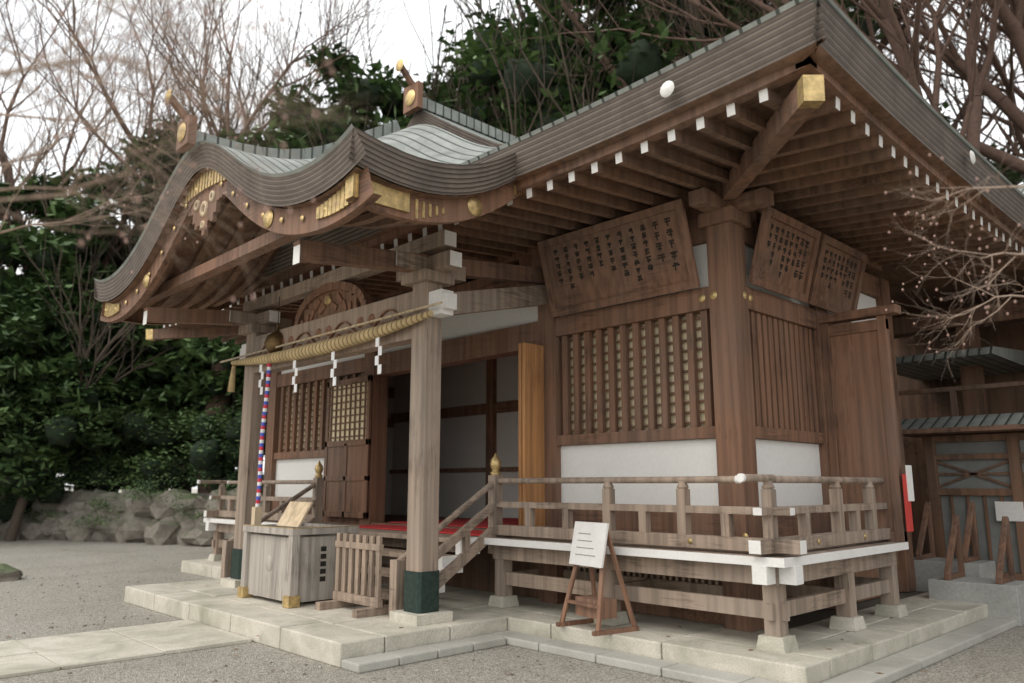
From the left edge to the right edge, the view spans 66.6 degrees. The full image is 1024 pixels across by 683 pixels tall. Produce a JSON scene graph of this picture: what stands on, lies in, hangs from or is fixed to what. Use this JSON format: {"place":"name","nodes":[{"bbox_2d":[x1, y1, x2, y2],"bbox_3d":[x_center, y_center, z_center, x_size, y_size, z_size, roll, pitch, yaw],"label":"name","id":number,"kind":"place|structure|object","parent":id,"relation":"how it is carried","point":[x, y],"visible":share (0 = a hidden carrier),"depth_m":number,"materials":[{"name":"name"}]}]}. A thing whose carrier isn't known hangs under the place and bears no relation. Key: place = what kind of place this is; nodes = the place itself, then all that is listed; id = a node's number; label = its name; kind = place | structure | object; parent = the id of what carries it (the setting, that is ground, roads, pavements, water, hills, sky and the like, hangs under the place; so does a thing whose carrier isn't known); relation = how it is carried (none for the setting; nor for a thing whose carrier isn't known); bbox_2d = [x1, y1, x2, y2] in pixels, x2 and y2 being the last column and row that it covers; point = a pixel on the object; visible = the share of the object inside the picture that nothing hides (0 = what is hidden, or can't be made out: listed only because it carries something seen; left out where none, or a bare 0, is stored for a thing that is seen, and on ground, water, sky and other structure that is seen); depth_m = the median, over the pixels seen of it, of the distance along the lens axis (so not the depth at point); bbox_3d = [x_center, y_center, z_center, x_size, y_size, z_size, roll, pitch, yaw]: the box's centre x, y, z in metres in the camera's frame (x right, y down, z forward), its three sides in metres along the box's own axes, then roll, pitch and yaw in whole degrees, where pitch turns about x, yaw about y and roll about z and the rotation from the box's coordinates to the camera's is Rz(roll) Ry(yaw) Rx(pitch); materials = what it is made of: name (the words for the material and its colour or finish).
{"place":"outdoors","nodes":[
{"label":"outdoors","id":0,"kind":"place"},
{"bbox_2d":[0,620,251,678],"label":"approach path","id":1,"kind":"structure","parent":0,"point":[22,657],"depth_m":7.98,"materials":[{"name":"stone"}]},
{"bbox_2d":[0,0,399,307],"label":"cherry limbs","id":2,"kind":"object","parent":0,"point":[57,64],"visible":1,"depth_m":2.69,"materials":[{"name":"beige"}]},
{"bbox_2d":[0,489,1023,682],"bbox_3d":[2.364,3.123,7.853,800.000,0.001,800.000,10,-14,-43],"label":"ground","id":3,"kind":"structure","parent":0,"point":[998,658],"depth_m":7.76,"materials":[{"name":"grey gravel"}]},
{"bbox_2d":[0,563,22,581],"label":"garden rock","id":4,"kind":"object","parent":3,"relation":"on","point":[8,572],"visible":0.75,"depth_m":13.69,"materials":[{"name":"green stone"}]},
{"bbox_2d":[0,99,108,234],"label":"bare tree","id":5,"kind":"object","parent":3,"relation":"on","point":[20,163],"visible":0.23,"depth_m":30.47,"materials":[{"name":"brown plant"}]},
{"bbox_2d":[0,97,125,457],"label":"evergreen tree","id":6,"kind":"object","parent":3,"relation":"on","point":[32,207],"visible":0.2,"depth_m":28.18,"materials":[{"name":"green plant"}]},
{"bbox_2d":[18,218,138,490],"bbox_3d":[-17.784,0.727,33.125,8.744,13.926,8.182,10,-14,-43],"label":"evergreen tree","id":7,"kind":"object","parent":3,"relation":"on","point":[133,359],"visible":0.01,"depth_m":32.89,"materials":[{"name":"green plant"}]},
{"bbox_2d":[15,118,168,492],"bbox_3d":[-14.934,-0.552,30.747,8.882,15.639,8.482,-3,-11,16],"label":"evergreen tree","id":8,"kind":"object","parent":3,"relation":"on","point":[129,246],"visible":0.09,"depth_m":28.39,"materials":[{"name":"green plant"}]},
{"bbox_2d":[0,230,185,540],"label":"evergreen tree","id":9,"kind":"object","parent":3,"relation":"on","point":[32,314],"visible":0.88,"depth_m":23.53,"materials":[{"name":"green plant"}]},
{"bbox_2d":[64,133,144,239],"bbox_3d":[-19.666,-1.048,42.487,12.728,20.890,13.223,10,-14,-43],"label":"bare tree","id":10,"kind":"object","parent":3,"relation":"on","point":[106,171],"visible":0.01,"depth_m":37.88,"materials":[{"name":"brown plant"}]},
{"bbox_2d":[0,488,262,546],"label":"retaining rocks","id":11,"kind":"object","parent":3,"relation":"on","point":[153,523],"visible":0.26,"depth_m":23.03,"materials":[{"name":"grey stone"}]},
{"bbox_2d":[0,358,267,534],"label":"ivy shrubs","id":12,"kind":"object","parent":11,"relation":"on","point":[214,449],"visible":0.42,"depth_m":24.32,"materials":[{"name":"green plant"}]},
{"bbox_2d":[0,0,266,304],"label":"bare tree","id":13,"kind":"object","parent":3,"relation":"on","point":[9,109],"visible":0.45,"depth_m":32.34,"materials":[{"name":"plant"}]},
{"bbox_2d":[8,2,302,490],"bbox_3d":[-13.226,-3.723,30.463,11.310,21.785,11.973,10,-14,-43],"label":"evergreen tree","id":14,"kind":"object","parent":3,"relation":"on","point":[37,255],"visible":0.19,"depth_m":27.51,"materials":[{"name":"green plant"}]},
{"bbox_2d":[82,207,241,492],"bbox_3d":[-12.632,0.346,29.989,9.131,13.562,7.106,-5,-11,23],"label":"evergreen tree","id":15,"kind":"object","parent":3,"relation":"on","point":[178,362],"visible":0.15,"depth_m":26.81,"materials":[{"name":"green plant"}]},
{"bbox_2d":[117,493,210,496],"bbox_3d":[-6.168,5.133,23.149,21.541,1.600,0.350,-5,-11,24],"label":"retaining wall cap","id":16,"kind":"object","parent":3,"relation":"on","point":[205,494],"depth_m":24.63,"materials":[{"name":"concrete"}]},
{"bbox_2d":[110,118,243,488],"bbox_3d":[-16.921,-1.351,39.532,11.326,20.420,14.478,10,-14,-43],"label":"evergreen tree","id":17,"kind":"object","parent":3,"relation":"on","point":[178,464],"depth_m":38.81,"materials":[{"name":"green plant"}]},
{"bbox_2d":[112,328,243,487],"bbox_3d":[-10.498,0.254,28.856,8.026,13.339,7.194,-4,-11,23],"label":"evergreen tree","id":18,"kind":"object","parent":3,"relation":"on","point":[162,396],"visible":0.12,"depth_m":26.43,"materials":[{"name":"green plant"}]},
{"bbox_2d":[100,0,311,412],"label":"bare tree","id":19,"kind":"object","parent":3,"relation":"on","point":[233,399],"visible":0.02,"depth_m":37.31,"materials":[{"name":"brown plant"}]},
{"bbox_2d":[0,0,413,492],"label":"bare tree","id":20,"kind":"object","parent":3,"relation":"on","point":[225,401],"visible":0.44,"depth_m":27.37,"materials":[{"name":"plant"}]},
{"bbox_2d":[171,77,441,455],"bbox_3d":[-6.302,-0.532,26.405,8.768,13.998,11.825,10,-14,-43],"label":"evergreen tree","id":21,"kind":"object","parent":3,"relation":"on","point":[214,351],"visible":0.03,"depth_m":24.13,"materials":[{"name":"green plant"}]},
{"bbox_2d":[205,0,424,148],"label":"evergreen tree","id":22,"kind":"object","parent":3,"relation":"on","point":[380,88],"visible":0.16,"depth_m":26.86,"materials":[{"name":"green plant"}]},
{"bbox_2d":[6,560,635,682],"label":"loose pebbles","id":23,"kind":"object","parent":3,"relation":"on","point":[508,673],"visible":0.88,"depth_m":7.43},
{"bbox_2d":[236,0,457,120],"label":"bare tree","id":24,"kind":"object","parent":3,"relation":"on","point":[366,58],"visible":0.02,"depth_m":38.30,"materials":[{"name":"brown plant"}]},
{"bbox_2d":[363,0,554,129],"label":"tree","id":25,"kind":"object","parent":3,"relation":"on","point":[438,90],"visible":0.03,"depth_m":30.96,"materials":[{"name":"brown plant"}]},
{"bbox_2d":[400,0,607,135],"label":"tree","id":26,"kind":"object","parent":3,"relation":"on","point":[478,104],"visible":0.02,"depth_m":29.81,"materials":[{"name":"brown plant"}]},
{"bbox_2d":[460,79,556,133],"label":"bare tree","id":27,"kind":"object","parent":3,"relation":"on","point":[502,129],"depth_m":22.02,"materials":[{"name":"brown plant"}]},
{"bbox_2d":[394,0,635,136],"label":"bare tree","id":28,"kind":"object","parent":3,"relation":"on","point":[545,89],"visible":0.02,"depth_m":22.17,"materials":[{"name":"brown plant"}]},
{"bbox_2d":[488,90,601,128],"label":"evergreen tree","id":29,"kind":"object","parent":3,"relation":"on","point":[498,113],"depth_m":28.40,"materials":[{"name":"green plant"}]},
{"bbox_2d":[124,559,1017,682],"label":"stone platform","id":30,"kind":"structure","parent":3,"relation":"on","point":[926,632],"depth_m":7.85,"materials":[{"name":"grey stone"}]},
{"bbox_2d":[197,480,346,560],"bbox_3d":[-3.706,3.399,14.770,3.245,1.528,3.959,10,-14,-43],"label":"veranda","id":31,"kind":"object","parent":30,"relation":"on","point":[221,523],"visible":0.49,"depth_m":14.87,"materials":[{"name":"brown wood"}]},
{"bbox_2d":[237,501,358,607],"bbox_3d":[-2.758,2.695,10.105,0.970,1.218,1.350,10,-14,-43],"label":"offering box","id":32,"kind":"object","parent":30,"relation":"on","point":[289,559],"visible":0.91,"depth_m":9.69,"materials":[{"name":"grey wood"}]},
{"bbox_2d":[315,533,388,618],"bbox_3d":[-1.788,2.679,9.032,0.560,0.860,0.930,10,-14,-43],"label":"slat barrier","id":33,"kind":"object","parent":30,"relation":"on","point":[343,596],"visible":0.98,"depth_m":8.99,"materials":[{"name":"brown wood"}]},
{"bbox_2d":[220,453,506,618],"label":"stairs","id":34,"kind":"structure","parent":30,"relation":"on","point":[464,545],"depth_m":9.58,"materials":[{"name":"brown wood"}]},
{"bbox_2d":[220,229,546,625],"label":"porch columns","id":35,"kind":"structure","parent":30,"relation":"on","point":[335,299],"depth_m":9.24,"materials":[{"name":"wood"}]},
{"bbox_2d":[251,297,282,532],"bbox_3d":[-3.392,1.119,11.046,0.370,3.600,0.370,10,-14,-43],"label":"bell rope","id":36,"kind":"object","parent":35,"relation":"attached to","point":[274,339],"visible":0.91,"depth_m":11.00,"materials":[{"name":"multicoloured fabric"}]},
{"bbox_2d":[94,124,515,309],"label":"porch roof","id":37,"kind":"structure","parent":35,"relation":"on","point":[427,158],"depth_m":8.72,"materials":[{"name":"grey metal"}]},
{"bbox_2d":[220,301,442,394],"bbox_3d":[-2.716,0.282,10.345,0.178,0.740,5.550,10,-14,-43],"label":"shimenawa rope","id":38,"kind":"object","parent":35,"relation":"attached to","point":[332,346],"visible":1,"depth_m":9.87,"materials":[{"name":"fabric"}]},
{"bbox_2d":[262,181,916,631],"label":"shrine hall walls","id":39,"kind":"structure","parent":30,"relation":"on","point":[718,371],"depth_m":9.41,"materials":[{"name":"brown wood"}]},
{"bbox_2d":[323,343,544,526],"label":"doors","id":40,"kind":"structure","parent":39,"relation":"in","point":[346,475],"depth_m":12.86,"materials":[{"name":"brown wood"}]},
{"bbox_2d":[537,198,699,317],"bbox_3d":[1.208,-0.937,9.333,0.340,0.961,2.190,10,-14,-43],"label":"donor board","id":41,"kind":"object","parent":39,"relation":"attached to","point":[645,253],"visible":1,"depth_m":9.24,"materials":[{"name":"brown wood"}]},
{"bbox_2d":[235,0,1023,337],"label":"roof","id":42,"kind":"structure","parent":39,"relation":"on","point":[827,36],"depth_m":7.19,"materials":[{"name":"brown wood"}]},
{"bbox_2d":[143,189,544,325],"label":"kohai rafters","id":43,"kind":"object","parent":42,"relation":"attached to","point":[265,245],"visible":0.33,"depth_m":10.08,"materials":[{"name":"brown wood"}]},
{"bbox_2d":[100,90,526,324],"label":"karahafu bargeboards","id":44,"kind":"object","parent":43,"relation":"on","point":[362,194],"visible":0.77,"depth_m":8.27,"materials":[{"name":"brown wood"}]},
{"bbox_2d":[396,59,517,146],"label":"roof ridge","id":45,"kind":"structure","parent":42,"relation":"attached to","point":[433,113],"depth_m":12.02,"materials":[{"name":"grey metal"}]},
{"bbox_2d":[146,56,1023,344],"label":"eave rafters","id":46,"kind":"object","parent":42,"relation":"on","point":[838,192],"visible":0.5,"depth_m":8.33,"materials":[{"name":"brown wood"}]},
{"bbox_2d":[748,207,821,302],"bbox_3d":[3.141,-0.968,8.933,1.290,0.836,0.304,10,-14,-43],"label":"donor board","id":47,"kind":"object","parent":39,"relation":"attached to","point":[785,254],"visible":1,"depth_m":8.89,"materials":[{"name":"brown wood"}]},
{"bbox_2d":[807,234,867,312],"bbox_3d":[4.125,-0.794,9.871,1.290,0.836,0.304,10,-14,-43],"label":"donor board","id":48,"kind":"object","parent":39,"relation":"attached to","point":[837,277],"visible":1,"depth_m":9.83,"materials":[{"name":"brown wood"}]},
{"bbox_2d":[818,304,907,541],"bbox_3d":[4.154,0.966,9.223,0.180,2.700,1.020,10,-14,-43],"label":"wooden side panel","id":49,"kind":"object","parent":39,"relation":"attached to","point":[863,436],"visible":0.74,"depth_m":9.21,"materials":[{"name":"brown wood"}]},
{"bbox_2d":[902,465,914,531],"bbox_3d":[4.476,1.764,8.782,0.200,0.730,0.042,10,-14,-43],"label":"fire extinguisher sign","id":50,"kind":"object","parent":49,"relation":"attached to","point":[907,481],"visible":1,"depth_m":8.74,"materials":[{"name":"red"}]},
{"bbox_2d":[556,521,638,635],"bbox_3d":[0.861,2.390,7.987,0.560,1.050,0.650,7,-12,-32],"label":"sign easel","id":51,"kind":"object","parent":30,"relation":"on","point":[591,541],"visible":1,"depth_m":7.88,"materials":[{"name":"brown wood"}]},
{"bbox_2d":[484,473,908,653],"bbox_3d":[1.995,2.332,8.988,3.245,1.528,3.959,10,-14,-43],"label":"veranda","id":52,"kind":"object","parent":30,"relation":"on","point":[775,566],"visible":0.98,"depth_m":7.85,"materials":[{"name":"brown wood"}]},
{"bbox_2d":[481,0,737,127],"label":"evergreen tree","id":53,"kind":"object","parent":3,"relation":"on","point":[605,83],"visible":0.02,"depth_m":29.16,"materials":[{"name":"green plant"}]},
{"bbox_2d":[436,0,900,136],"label":"evergreen tree","id":54,"kind":"object","parent":3,"relation":"on","point":[650,59],"visible":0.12,"depth_m":24.15,"materials":[{"name":"green plant"}]},
{"bbox_2d":[671,0,742,46],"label":"bare tree","id":55,"kind":"object","parent":3,"relation":"on","point":[707,23],"depth_m":20.33,"materials":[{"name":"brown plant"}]},
{"bbox_2d":[529,0,956,88],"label":"bare tree","id":56,"kind":"object","parent":3,"relation":"on","point":[883,40],"visible":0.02,"depth_m":25.87,"materials":[{"name":"brown plant"}]},
{"bbox_2d":[500,0,1003,151],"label":"bare tree","id":57,"kind":"object","parent":3,"relation":"on","point":[908,62],"visible":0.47,"depth_m":16.98,"materials":[{"name":"brown plant"}]},
{"bbox_2d":[555,0,950,121],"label":"evergreen tree","id":58,"kind":"object","parent":3,"relation":"on","point":[945,104],"visible":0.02,"depth_m":26.78,"materials":[{"name":"green plant"}]},
{"bbox_2d":[634,0,1023,174],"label":"bare tree","id":59,"kind":"object","parent":3,"relation":"on","point":[1011,23],"visible":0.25,"depth_m":19.82,"materials":[{"name":"brown plant"}]},
{"bbox_2d":[766,0,1023,153],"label":"bare tree","id":60,"kind":"object","parent":3,"relation":"on","point":[958,116],"visible":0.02,"depth_m":28.74,"materials":[{"name":"brown plant"}]},
{"bbox_2d":[846,0,1023,153],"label":"bare tree","id":61,"kind":"object","parent":3,"relation":"on","point":[1004,80],"visible":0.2,"depth_m":21.06,"materials":[{"name":"brown plant"}]},
{"bbox_2d":[914,501,995,591],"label":"prop plinth","id":62,"kind":"structure","parent":3,"relation":"on","point":[930,565],"depth_m":10.79,"materials":[{"name":"concrete"}]},
{"bbox_2d":[890,183,1023,556],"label":"hall building","id":63,"kind":"structure","parent":62,"relation":"on","point":[980,376],"depth_m":13.91,"materials":[{"name":"brown wood"}]},
{"bbox_2d":[910,0,1023,185],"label":"tree","id":64,"kind":"object","parent":3,"relation":"on","point":[1014,178],"visible":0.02,"depth_m":29.13,"materials":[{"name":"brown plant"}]},
{"bbox_2d":[927,515,1023,626],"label":"prop plinth","id":65,"kind":"structure","parent":3,"relation":"on","point":[1000,595],"depth_m":9.73,"materials":[{"name":"concrete"}]},
{"bbox_2d":[901,412,1023,580],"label":"side fence wall","id":66,"kind":"structure","parent":65,"relation":"on","point":[978,460],"depth_m":11.32,"materials":[{"name":"wood"}]},
{"bbox_2d":[0,0,1023,488],"label":"sky","id":67,"kind":"structure","parent":0,"point":[409,48],"materials":[{"name":"white"}]},
{"bbox_2d":[884,132,1023,372],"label":"tree branches","id":68,"kind":"object","parent":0,"point":[979,239],"visible":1,"depth_m":4.64,"materials":[{"name":"beige"}]}
]}

